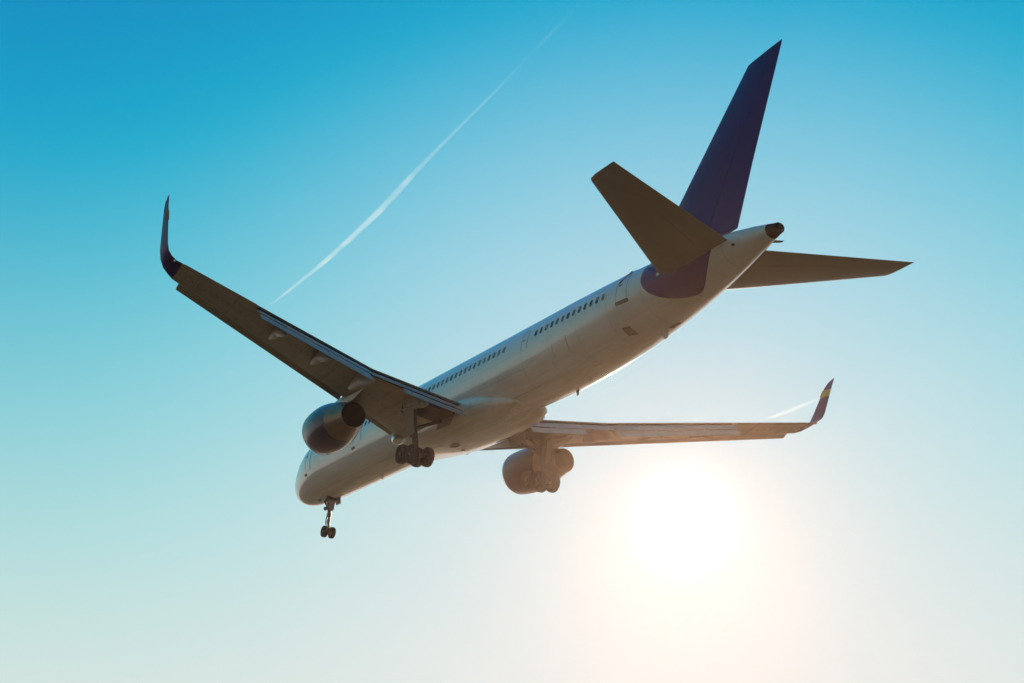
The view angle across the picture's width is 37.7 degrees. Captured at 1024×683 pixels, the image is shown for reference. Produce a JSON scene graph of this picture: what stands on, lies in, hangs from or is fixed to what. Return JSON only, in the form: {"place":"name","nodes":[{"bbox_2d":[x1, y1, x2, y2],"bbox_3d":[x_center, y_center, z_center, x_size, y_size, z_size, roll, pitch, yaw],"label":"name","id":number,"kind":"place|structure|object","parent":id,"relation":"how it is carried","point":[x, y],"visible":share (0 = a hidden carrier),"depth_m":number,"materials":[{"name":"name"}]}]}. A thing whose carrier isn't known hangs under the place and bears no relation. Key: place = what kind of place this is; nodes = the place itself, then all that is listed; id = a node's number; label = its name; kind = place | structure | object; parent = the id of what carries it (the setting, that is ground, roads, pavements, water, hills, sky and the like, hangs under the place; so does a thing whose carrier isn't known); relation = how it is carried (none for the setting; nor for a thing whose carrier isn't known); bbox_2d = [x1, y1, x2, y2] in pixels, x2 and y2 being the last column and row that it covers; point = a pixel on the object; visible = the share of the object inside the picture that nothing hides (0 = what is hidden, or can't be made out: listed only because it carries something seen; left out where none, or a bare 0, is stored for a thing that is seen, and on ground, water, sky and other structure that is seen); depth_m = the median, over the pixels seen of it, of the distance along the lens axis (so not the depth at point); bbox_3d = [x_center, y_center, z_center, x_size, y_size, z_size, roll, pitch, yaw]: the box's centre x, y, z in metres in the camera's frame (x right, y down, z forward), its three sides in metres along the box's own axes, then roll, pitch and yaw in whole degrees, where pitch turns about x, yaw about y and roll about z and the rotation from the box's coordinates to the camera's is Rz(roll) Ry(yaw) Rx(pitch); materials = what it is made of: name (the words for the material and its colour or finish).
{"place":"outdoors","nodes":[
{"label":"outdoors","id":0,"kind":"place"},
{"bbox_2d":[0,0,1023,682],"label":"sky","id":1,"kind":"structure","parent":0,"point":[407,186],"materials":[{"name":"blue"}]},
{"bbox_2d":[160,39,913,538],"bbox_3d":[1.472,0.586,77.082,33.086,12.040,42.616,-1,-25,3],"label":"airliner","id":2,"kind":"object","parent":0,"point":[370,427],"visible":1,"depth_m":70.90,"materials":[{"name":"paint"}]},
{"bbox_2d":[305,450,311,470],"bbox_3d":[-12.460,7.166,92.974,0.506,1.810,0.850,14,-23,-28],"label":"cabin door","id":3,"kind":"structure","parent":2,"relation":"in","point":[307,461],"depth_m":92.76,"materials":[{"name":"paint"}]},
{"bbox_2d":[353,427,361,444],"bbox_3d":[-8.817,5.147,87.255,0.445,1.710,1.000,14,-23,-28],"label":"cabin door","id":4,"kind":"structure","parent":2,"relation":"in","point":[358,440],"depth_m":86.82,"materials":[{"name":"paint"}]},
{"bbox_2d":[520,330,530,351],"bbox_3d":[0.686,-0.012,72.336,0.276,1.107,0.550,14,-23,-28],"label":"emergency door","id":5,"kind":"structure","parent":2,"relation":"in","point":[524,341],"depth_m":72.29,"materials":[{"name":"paint"}]},
{"bbox_2d":[550,334,571,361],"bbox_3d":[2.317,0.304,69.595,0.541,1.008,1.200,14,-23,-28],"label":"cargo door","id":6,"kind":"structure","parent":2,"relation":"in","point":[561,351],"depth_m":69.54,"materials":[{"name":"paint"}]},
{"bbox_2d":[615,269,637,305],"bbox_3d":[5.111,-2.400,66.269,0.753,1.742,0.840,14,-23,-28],"label":"cabin door","id":7,"kind":"structure","parent":2,"relation":"in","point":[623,299],"depth_m":66.02,"materials":[{"name":"paint"}]}
]}

